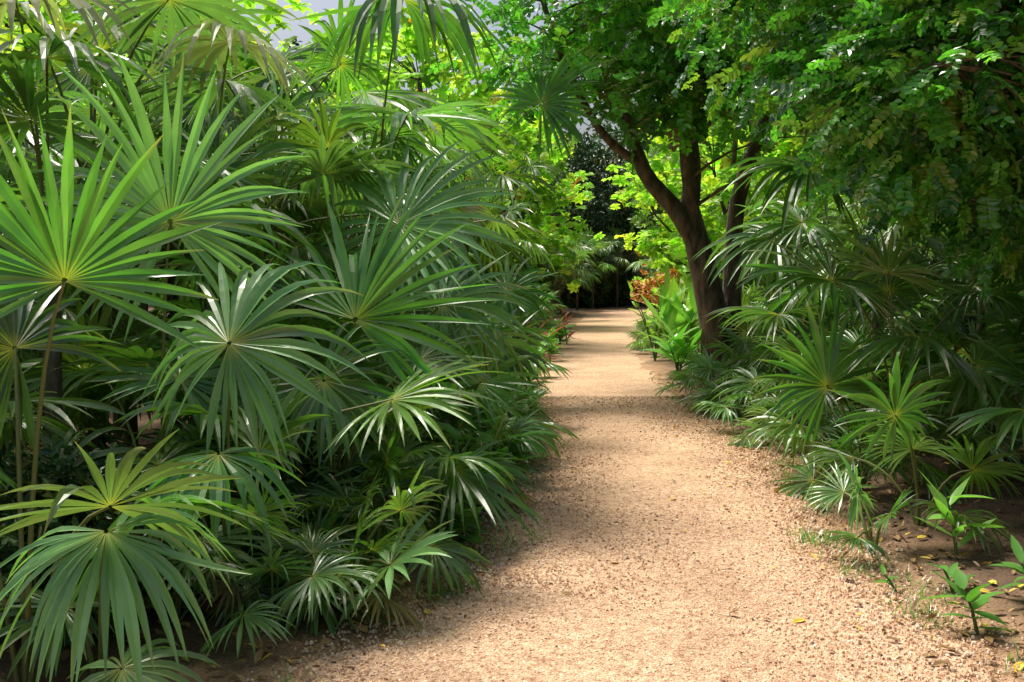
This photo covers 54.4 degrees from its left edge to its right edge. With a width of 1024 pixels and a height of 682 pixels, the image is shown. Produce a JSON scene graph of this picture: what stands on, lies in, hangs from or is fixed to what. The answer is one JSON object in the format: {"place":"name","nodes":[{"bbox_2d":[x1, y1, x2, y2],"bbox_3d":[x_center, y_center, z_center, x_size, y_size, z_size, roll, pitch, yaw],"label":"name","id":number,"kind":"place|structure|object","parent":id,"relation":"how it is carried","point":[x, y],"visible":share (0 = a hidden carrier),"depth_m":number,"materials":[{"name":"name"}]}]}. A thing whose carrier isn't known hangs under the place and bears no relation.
{"place":"outdoors","nodes":[
{"label":"outdoors","id":0,"kind":"place"},
{"bbox_2d":[56,0,804,269],"label":"sky","id":1,"kind":"structure","parent":0,"point":[317,5],"materials":[{"name":"white"}]},
{"bbox_2d":[0,296,1023,681],"bbox_3d":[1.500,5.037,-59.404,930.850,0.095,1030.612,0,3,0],"label":"ground","id":2,"kind":"structure","parent":0,"point":[932,542],"depth_m":4.92,"materials":[{"name":"soil"}]},
{"bbox_2d":[0,401,100,534],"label":"fan palm","id":3,"kind":"object","parent":2,"relation":"on","point":[49,424],"visible":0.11,"depth_m":4.97,"materials":[{"name":"green plant"}]},
{"bbox_2d":[0,458,172,615],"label":"shrub","id":4,"kind":"object","parent":2,"relation":"on","point":[78,515],"visible":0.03,"depth_m":4.12,"materials":[{"name":"green plant"}]},
{"bbox_2d":[0,265,173,457],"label":"fan palm","id":5,"kind":"object","parent":2,"relation":"on","point":[121,332],"visible":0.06,"depth_m":7.22,"materials":[{"name":"green plant"}]},
{"bbox_2d":[0,435,189,655],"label":"fan palm","id":6,"kind":"object","parent":2,"relation":"on","point":[65,468],"visible":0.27,"depth_m":3.95,"materials":[{"name":"green plant"}]},
{"bbox_2d":[0,112,189,366],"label":"fan palm","id":7,"kind":"object","parent":2,"relation":"on","point":[72,314],"visible":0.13,"depth_m":6.55,"materials":[{"name":"green plant"}]},
{"bbox_2d":[0,307,201,463],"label":"fan palm","id":8,"kind":"object","parent":2,"relation":"on","point":[25,356],"visible":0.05,"depth_m":6.47,"materials":[{"name":"green plant"}]},
{"bbox_2d":[0,105,249,681],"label":"fan palm","id":9,"kind":"object","parent":2,"relation":"on","point":[43,245],"visible":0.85,"depth_m":3.25,"materials":[{"name":"green plant"}]},
{"bbox_2d":[0,508,251,681],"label":"fan palm","id":10,"kind":"object","parent":2,"relation":"on","point":[119,587],"visible":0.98,"depth_m":3.13,"materials":[{"name":"green plant"}]},
{"bbox_2d":[0,512,296,647],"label":"fan palm","id":11,"kind":"object","parent":2,"relation":"on","point":[187,573],"visible":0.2,"depth_m":4.30,"materials":[{"name":"green plant"}]},
{"bbox_2d":[0,0,300,459],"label":"fan palm","id":12,"kind":"object","parent":2,"relation":"on","point":[23,81],"visible":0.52,"depth_m":4.99,"materials":[{"name":"green plant"}]},
{"bbox_2d":[0,0,334,315],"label":"broadleaf tree","id":13,"kind":"object","parent":2,"relation":"on","point":[267,19],"visible":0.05,"depth_m":15.85,"materials":[{"name":"green plant"}]},
{"bbox_2d":[0,89,351,444],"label":"fan palm","id":14,"kind":"object","parent":2,"relation":"on","point":[101,124],"visible":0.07,"depth_m":8.34,"materials":[{"name":"green plant"}]},
{"bbox_2d":[0,0,364,445],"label":"fan palm","id":15,"kind":"object","parent":2,"relation":"on","point":[69,84],"visible":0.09,"depth_m":8.73,"materials":[{"name":"green plant"}]},
{"bbox_2d":[0,0,401,461],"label":"fan palm","id":16,"kind":"object","parent":2,"relation":"on","point":[143,32],"visible":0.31,"depth_m":6.41,"materials":[{"name":"green plant"}]},
{"bbox_2d":[12,273,390,465],"bbox_3d":[-2.081,0.209,6.941,2.441,1.705,2.577,-2,4,-24],"label":"fan palm","id":17,"kind":"object","parent":2,"relation":"on","point":[150,341],"visible":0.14,"depth_m":6.00,"materials":[{"name":"green plant"}]},
{"bbox_2d":[0,18,430,413],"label":"fan palm","id":18,"kind":"object","parent":2,"relation":"on","point":[197,53],"visible":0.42,"depth_m":6.09,"materials":[{"name":"green plant"}]},
{"bbox_2d":[34,339,409,517],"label":"fan palm","id":19,"kind":"object","parent":2,"relation":"on","point":[140,352],"visible":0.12,"depth_m":5.56,"materials":[{"name":"green plant"}]},
{"bbox_2d":[69,261,377,638],"bbox_3d":[-1.399,0.458,4.485,1.302,1.623,1.887,-1,4,-20],"label":"fan palm","id":20,"kind":"object","parent":2,"relation":"on","point":[245,300],"visible":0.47,"depth_m":4.03,"materials":[{"name":"green plant"}]},
{"bbox_2d":[153,428,312,566],"bbox_3d":[-1.484,0.816,5.198,0.842,0.806,0.871,2,4,26],"label":"palm plant","id":21,"kind":"object","parent":2,"relation":"on","point":[283,474],"visible":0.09,"depth_m":5.13,"materials":[{"name":"green plant"}]},
{"bbox_2d":[0,39,510,609],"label":"fan palm","id":22,"kind":"object","parent":2,"relation":"on","point":[150,181],"visible":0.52,"depth_m":4.64,"materials":[{"name":"green plant"}]},
{"bbox_2d":[162,480,354,619],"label":"fan palm","id":23,"kind":"object","parent":2,"relation":"on","point":[221,585],"visible":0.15,"depth_m":4.51,"materials":[{"name":"green plant"}]},
{"bbox_2d":[15,0,519,325],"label":"fan palm","id":24,"kind":"object","parent":2,"relation":"on","point":[258,95],"visible":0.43,"depth_m":7.12,"materials":[{"name":"green plant"}]},
{"bbox_2d":[172,523,388,661],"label":"fan palm","id":25,"kind":"object","parent":2,"relation":"on","point":[321,577],"visible":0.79,"depth_m":4.18,"materials":[{"name":"green plant"}]},
{"bbox_2d":[194,465,369,554],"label":"fan palm","id":26,"kind":"object","parent":2,"relation":"on","point":[333,496],"visible":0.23,"depth_m":5.17,"materials":[{"name":"green plant"}]},
{"bbox_2d":[216,408,364,492],"bbox_3d":[-1.354,0.717,5.873,1.010,0.935,0.976,0,3,7],"label":"palm plant","id":27,"kind":"object","parent":2,"relation":"on","point":[355,469],"visible":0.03,"depth_m":5.71,"materials":[{"name":"green plant"}]},
{"bbox_2d":[135,318,459,502],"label":"fan palm","id":28,"kind":"object","parent":2,"relation":"on","point":[381,360],"visible":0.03,"depth_m":6.74,"materials":[{"name":"green plant"}]},
{"bbox_2d":[248,416,347,498],"bbox_3d":[-1.379,0.753,5.680,0.914,0.846,0.884,1,4,23],"label":"palm plant","id":29,"kind":"object","parent":2,"relation":"on","point":[313,446],"visible":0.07,"depth_m":5.50,"materials":[{"name":"green plant"}]},
{"bbox_2d":[140,313,461,454],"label":"fan palm","id":30,"kind":"object","parent":2,"relation":"on","point":[318,321],"visible":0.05,"depth_m":7.21,"materials":[{"name":"green plant"}]},
{"bbox_2d":[114,196,511,507],"bbox_3d":[-0.946,0.158,5.613,1.942,1.919,2.284,0,3,0],"label":"fan palm","id":31,"kind":"object","parent":2,"relation":"on","point":[382,280],"visible":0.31,"depth_m":5.13,"materials":[{"name":"green plant"}]},
{"bbox_2d":[155,103,473,320],"bbox_3d":[-1.815,-0.661,9.224,2.873,3.192,3.438,0,3,3],"label":"fan palm","id":32,"kind":"object","parent":2,"relation":"on","point":[405,130],"visible":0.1,"depth_m":8.33,"materials":[{"name":"green plant"}]},
{"bbox_2d":[139,334,513,564],"bbox_3d":[-1.138,0.640,5.704,2.187,1.301,1.989,-3,4,-39],"label":"fan palm","id":33,"kind":"object","parent":2,"relation":"on","point":[466,458],"visible":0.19,"depth_m":5.46,"materials":[{"name":"green plant"}]},
{"bbox_2d":[248,467,407,602],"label":"fan palm","id":34,"kind":"object","parent":2,"relation":"on","point":[326,524],"visible":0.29,"depth_m":4.87,"materials":[{"name":"green plant"}]},
{"bbox_2d":[153,53,519,320],"bbox_3d":[-1.952,-0.844,9.624,3.926,3.646,3.282,2,4,33],"label":"fan palm","id":35,"kind":"object","parent":2,"relation":"on","point":[451,153],"visible":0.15,"depth_m":9.37,"materials":[{"name":"green plant"}]},
{"bbox_2d":[241,466,437,568],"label":"fan palm","id":36,"kind":"object","parent":2,"relation":"on","point":[334,483],"visible":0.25,"depth_m":5.08,"materials":[{"name":"green plant"}]},
{"bbox_2d":[260,502,455,636],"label":"fan palm","id":37,"kind":"object","parent":2,"relation":"on","point":[419,546],"visible":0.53,"depth_m":4.33,"materials":[{"name":"green plant"}]},
{"bbox_2d":[233,461,493,639],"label":"fan palm","id":38,"kind":"object","parent":2,"relation":"on","point":[447,545],"visible":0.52,"depth_m":4.49,"materials":[{"name":"green plant"}]},
{"bbox_2d":[276,12,462,192],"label":"broadleaf tree","id":39,"kind":"object","parent":2,"relation":"on","point":[400,68],"depth_m":28.11,"materials":[{"name":"green plant"}]},
{"bbox_2d":[274,397,486,558],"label":"fan palm","id":40,"kind":"object","parent":2,"relation":"on","point":[388,464],"visible":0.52,"depth_m":5.14,"materials":[{"name":"green plant"}]},
{"bbox_2d":[220,0,551,442],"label":"fan palm","id":41,"kind":"object","parent":2,"relation":"on","point":[382,13],"visible":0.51,"depth_m":7.07,"materials":[{"name":"green plant"}]},
{"bbox_2d":[256,134,559,542],"bbox_3d":[-0.543,-0.166,6.609,2.375,2.437,3.000,-3,5,-44],"label":"fan palm","id":42,"kind":"object","parent":2,"relation":"on","point":[482,494],"visible":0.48,"depth_m":6.25,"materials":[{"name":"green plant"}]},
{"bbox_2d":[265,67,558,288],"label":"fan palm","id":43,"kind":"object","parent":2,"relation":"on","point":[501,178],"visible":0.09,"depth_m":11.90,"materials":[{"name":"green plant"}]},
{"bbox_2d":[347,430,480,542],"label":"fan palm","id":44,"kind":"object","parent":2,"relation":"on","point":[438,448],"visible":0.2,"depth_m":5.92,"materials":[{"name":"green plant"}]},
{"bbox_2d":[354,392,498,503],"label":"fan palm","id":45,"kind":"object","parent":2,"relation":"on","point":[459,426],"visible":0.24,"depth_m":7.09,"materials":[{"name":"green plant"}]},
{"bbox_2d":[306,6,567,269],"bbox_3d":[-2.482,-3.940,24.230,6.750,8.240,7.048,-3,5,-40],"label":"broadleaf tree","id":46,"kind":"object","parent":2,"relation":"on","point":[407,45],"visible":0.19,"depth_m":22.88,"materials":[{"name":"green plant"}]},
{"bbox_2d":[427,499,489,544],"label":"broad leaf plant","id":47,"kind":"object","parent":2,"relation":"on","point":[475,536],"visible":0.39,"depth_m":5.47,"materials":[{"name":"green plant"}]},
{"bbox_2d":[349,287,580,457],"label":"fan palm","id":48,"kind":"object","parent":2,"relation":"on","point":[496,321],"visible":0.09,"depth_m":8.34,"materials":[{"name":"green plant"}]},
{"bbox_2d":[422,405,520,471],"bbox_3d":[-0.208,0.766,6.984,0.624,0.648,0.694,2,4,33],"label":"broad leaf plant","id":49,"kind":"object","parent":2,"relation":"on","point":[487,436],"visible":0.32,"depth_m":6.89,"materials":[{"name":"green plant"}]},
{"bbox_2d":[415,408,542,520],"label":"fan palm","id":50,"kind":"object","parent":2,"relation":"on","point":[472,449],"visible":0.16,"depth_m":6.58,"materials":[{"name":"green plant"}]},
{"bbox_2d":[369,41,602,307],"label":"fan palm","id":51,"kind":"object","parent":2,"relation":"on","point":[556,106],"visible":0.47,"depth_m":11.87,"materials":[{"name":"green plant"}]},
{"bbox_2d":[424,327,559,466],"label":"fan palm","id":52,"kind":"object","parent":2,"relation":"on","point":[503,380],"visible":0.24,"depth_m":7.40,"materials":[{"name":"green plant"}]},
{"bbox_2d":[412,254,572,420],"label":"fan palm","id":53,"kind":"object","parent":2,"relation":"on","point":[519,280],"visible":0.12,"depth_m":9.17,"materials":[{"name":"green plant"}]},
{"bbox_2d":[446,173,554,282],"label":"fan palm","id":54,"kind":"object","parent":2,"relation":"on","point":[529,246],"visible":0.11,"depth_m":19.86,"materials":[{"name":"green plant"}]},
{"bbox_2d":[423,71,580,252],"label":"woodland tree","id":55,"kind":"object","parent":2,"relation":"on","point":[551,184],"depth_m":44.57,"materials":[{"name":"green plant"}]},
{"bbox_2d":[463,406,560,475],"bbox_3d":[-0.037,0.767,7.356,0.688,0.605,0.654,-1,4,-19],"label":"broad leaf plant","id":56,"kind":"object","parent":2,"relation":"on","point":[507,443],"visible":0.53,"depth_m":7.33,"materials":[{"name":"green plant"}]},
{"bbox_2d":[6,371,1023,681],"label":"fallen leaves","id":57,"kind":"object","parent":2,"relation":"on","point":[64,655],"visible":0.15,"depth_m":4.67,"materials":[{"name":"brown plant"}]},
{"bbox_2d":[433,103,611,292],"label":"broadleaf tree","id":58,"kind":"object","parent":2,"relation":"on","point":[535,220],"visible":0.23,"depth_m":32.21,"materials":[{"name":"green plant"}]},
{"bbox_2d":[519,128,641,297],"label":"woodland tree","id":59,"kind":"object","parent":2,"relation":"on","point":[592,163],"visible":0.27,"depth_m":55.97,"materials":[{"name":"green plant"}]},
{"bbox_2d":[562,266,613,307],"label":"shrub","id":60,"kind":"object","parent":2,"relation":"on","point":[603,287],"visible":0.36,"depth_m":54.32,"materials":[{"name":"green plant"}]},
{"bbox_2d":[571,226,634,308],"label":"fan palm","id":61,"kind":"object","parent":2,"relation":"on","point":[613,242],"visible":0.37,"depth_m":52.68,"materials":[{"name":"green plant"}]},
{"bbox_2d":[596,266,638,306],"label":"shrub","id":62,"kind":"object","parent":2,"relation":"on","point":[626,291],"visible":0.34,"depth_m":56.05,"materials":[{"name":"green plant"}]},
{"bbox_2d":[580,225,655,307],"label":"fan palm","id":63,"kind":"object","parent":2,"relation":"on","point":[611,257],"visible":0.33,"depth_m":54.55,"materials":[{"name":"green plant"}]},
{"bbox_2d":[240,381,1023,681],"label":"grass","id":64,"kind":"structure","parent":2,"relation":"on","point":[802,539],"depth_m":5.03,"materials":[{"name":"green plant"}]},
{"bbox_2d":[248,404,1023,681],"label":"fallen leaves","id":65,"kind":"object","parent":2,"relation":"on","point":[799,619],"visible":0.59,"depth_m":4.73,"materials":[{"name":"yellow plant"}]},
{"bbox_2d":[573,100,700,304],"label":"woodland tree","id":66,"kind":"object","parent":2,"relation":"on","point":[610,130],"visible":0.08,"depth_m":60.65,"materials":[{"name":"green plant"}]},
{"bbox_2d":[627,263,679,360],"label":"flowering shrub","id":67,"kind":"object","parent":2,"relation":"on","point":[652,282],"visible":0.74,"depth_m":18.37,"materials":[{"name":"orange plant"}]},
{"bbox_2d":[427,0,896,378],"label":"spreading tree","id":68,"kind":"object","parent":2,"relation":"on","point":[616,29],"visible":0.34,"depth_m":12.99,"materials":[{"name":"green plant"}]},
{"bbox_2d":[640,318,702,376],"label":"heliconia plant","id":69,"kind":"object","parent":2,"relation":"on","point":[675,348],"visible":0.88,"depth_m":15.25,"materials":[{"name":"green plant"}]},
{"bbox_2d":[652,261,698,358],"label":"heliconia plant","id":70,"kind":"object","parent":2,"relation":"on","point":[672,286],"visible":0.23,"depth_m":17.78,"materials":[{"name":"green plant"}]},
{"bbox_2d":[640,273,720,367],"bbox_3d":[2.768,-0.367,16.494,1.163,1.735,1.066,3,5,43],"label":"heliconia plant","id":71,"kind":"object","parent":2,"relation":"on","point":[672,311],"visible":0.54,"depth_m":16.46,"materials":[{"name":"green plant"}]},
{"bbox_2d":[593,119,817,295],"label":"broadleaf tree","id":72,"kind":"object","parent":2,"relation":"on","point":[665,229],"visible":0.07,"depth_m":36.97,"materials":[{"name":"green plant"}]},
{"bbox_2d":[670,344,757,412],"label":"fan palm","id":73,"kind":"object","parent":2,"relation":"on","point":[703,359],"visible":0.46,"depth_m":11.81,"materials":[{"name":"green plant"}]},
{"bbox_2d":[611,86,849,303],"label":"broadleaf tree","id":74,"kind":"object","parent":2,"relation":"on","point":[658,160],"visible":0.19,"depth_m":24.09,"materials":[{"name":"green plant"}]},
{"bbox_2d":[683,359,798,418],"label":"fan palm","id":75,"kind":"object","parent":2,"relation":"on","point":[715,399],"visible":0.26,"depth_m":10.82,"materials":[{"name":"green plant"}]},
{"bbox_2d":[702,304,811,375],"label":"fan palm","id":76,"kind":"object","parent":2,"relation":"on","point":[727,356],"visible":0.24,"depth_m":12.98,"materials":[{"name":"green plant"}]},
{"bbox_2d":[691,377,850,437],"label":"fan palm","id":77,"kind":"object","parent":2,"relation":"on","point":[720,408],"visible":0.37,"depth_m":9.73,"materials":[{"name":"green plant"}]},
{"bbox_2d":[676,120,867,272],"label":"broadleaf tree","id":78,"kind":"object","parent":2,"relation":"on","point":[723,162],"visible":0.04,"depth_m":28.99,"materials":[{"name":"green plant"}]},
{"bbox_2d":[726,383,843,449],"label":"fan palm","id":79,"kind":"object","parent":2,"relation":"on","point":[783,407],"visible":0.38,"depth_m":8.88,"materials":[{"name":"green plant"}]},
{"bbox_2d":[710,297,862,390],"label":"fan palm","id":80,"kind":"object","parent":2,"relation":"on","point":[742,345],"visible":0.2,"depth_m":11.87,"materials":[{"name":"green plant"}]},
{"bbox_2d":[722,184,857,290],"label":"fan palm","id":81,"kind":"object","parent":2,"relation":"on","point":[757,261],"visible":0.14,"depth_m":21.91,"materials":[{"name":"green plant"}]},
{"bbox_2d":[647,0,1023,300],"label":"leaf tree","id":82,"kind":"object","parent":2,"relation":"on","point":[919,104],"visible":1,"depth_m":6.08,"materials":[{"name":"green plant"}]},
{"bbox_2d":[742,299,933,418],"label":"fan palm","id":83,"kind":"object","parent":2,"relation":"on","point":[809,334],"visible":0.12,"depth_m":11.06,"materials":[{"name":"green plant"}]},
{"bbox_2d":[782,410,902,464],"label":"fan palm","id":84,"kind":"object","parent":2,"relation":"on","point":[828,428],"visible":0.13,"depth_m":7.86,"materials":[{"name":"green plant"}]},
{"bbox_2d":[765,423,938,501],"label":"fan palm","id":85,"kind":"object","parent":2,"relation":"on","point":[804,470],"visible":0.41,"depth_m":6.92,"materials":[{"name":"green plant"}]},
{"bbox_2d":[709,288,999,430],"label":"fan palm","id":86,"kind":"object","parent":2,"relation":"on","point":[752,373],"visible":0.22,"depth_m":10.17,"materials":[{"name":"green plant"}]},
{"bbox_2d":[739,294,974,503],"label":"fan palm","id":87,"kind":"object","parent":2,"relation":"on","point":[823,366],"visible":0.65,"depth_m":6.64,"materials":[{"name":"green plant"}]},
{"bbox_2d":[692,156,1023,407],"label":"fan palm","id":88,"kind":"object","parent":2,"relation":"on","point":[795,184],"visible":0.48,"depth_m":8.58,"materials":[{"name":"green plant"}]},
{"bbox_2d":[802,450,917,562],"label":"fan palm","id":89,"kind":"object","parent":2,"relation":"on","point":[856,495],"visible":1,"depth_m":5.42,"materials":[{"name":"green plant"}]},
{"bbox_2d":[747,309,973,457],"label":"fan palm","id":90,"kind":"object","parent":2,"relation":"on","point":[827,401],"visible":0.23,"depth_m":8.64,"materials":[{"name":"green plant"}]},
{"bbox_2d":[703,226,1023,471],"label":"fan palm","id":91,"kind":"object","parent":2,"relation":"on","point":[855,288],"visible":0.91,"depth_m":6.99,"materials":[{"name":"green plant"}]},
{"bbox_2d":[793,193,978,285],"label":"fan palm","id":92,"kind":"object","parent":2,"relation":"on","point":[824,239],"visible":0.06,"depth_m":17.19,"materials":[{"name":"green plant"}]},
{"bbox_2d":[789,353,1023,560],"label":"fan palm","id":93,"kind":"object","parent":2,"relation":"on","point":[908,410],"visible":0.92,"depth_m":5.70,"materials":[{"name":"green plant"}]},
{"bbox_2d":[797,189,1023,385],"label":"fan palm","id":94,"kind":"object","parent":2,"relation":"on","point":[932,243],"visible":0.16,"depth_m":10.90,"materials":[{"name":"green plant"}]},
{"bbox_2d":[803,283,1022,387],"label":"fan palm","id":95,"kind":"object","parent":2,"relation":"on","point":[950,309],"visible":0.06,"depth_m":11.09,"materials":[{"name":"green plant"}]},
{"bbox_2d":[838,211,1023,400],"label":"fan palm","id":96,"kind":"object","parent":2,"relation":"on","point":[979,306],"visible":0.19,"depth_m":8.65,"materials":[{"name":"green plant"}]},
{"bbox_2d":[841,307,1023,406],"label":"fan palm","id":97,"kind":"object","parent":2,"relation":"on","point":[995,314],"visible":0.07,"depth_m":10.12,"materials":[{"name":"green plant"}]},
{"bbox_2d":[867,312,1023,476],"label":"fan palm","id":98,"kind":"object","parent":2,"relation":"on","point":[954,340],"visible":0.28,"depth_m":7.75,"materials":[{"name":"green plant"}]},
{"bbox_2d":[914,473,1002,559],"bbox_3d":[2.360,0.926,5.277,0.445,0.482,0.384,1,4,20],"label":"seedling plant","id":99,"kind":"object","parent":2,"relation":"on","point":[943,503],"visible":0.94,"depth_m":5.27,"materials":[{"name":"green plant"}]},
{"bbox_2d":[913,303,1023,483],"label":"fan palm","id":100,"kind":"object","parent":2,"relation":"on","point":[1009,325],"visible":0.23,"depth_m":7.46,"materials":[{"name":"green plant"}]},
{"bbox_2d":[922,567,1018,634],"bbox_3d":[1.967,1.118,4.245,0.321,0.278,0.343,3,5,43],"label":"seedling plant","id":101,"kind":"object","parent":2,"relation":"on","point":[975,598],"visible":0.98,"depth_m":4.23,"materials":[{"name":"green plant"}]},
{"bbox_2d":[930,337,1023,450],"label":"fan palm","id":102,"kind":"object","parent":2,"relation":"on","point":[978,414],"visible":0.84,"depth_m":6.23,"materials":[{"name":"green plant"}]},
{"bbox_2d":[957,229,1023,302],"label":"fan palm","id":103,"kind":"object","parent":2,"relation":"on","point":[1018,270],"visible":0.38,"depth_m":8.14,"materials":[{"name":"green plant"}]},
{"bbox_2d":[991,535,1023,589],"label":"seedling plant","id":104,"kind":"object","parent":2,"relation":"on","point":[1017,549],"visible":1,"depth_m":4.58,"materials":[{"name":"green plant"}]},
{"bbox_2d":[245,309,1023,681],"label":"gravel path","id":105,"kind":"structure","parent":0,"point":[597,359],"depth_m":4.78,"materials":[{"name":"beige gravel"}]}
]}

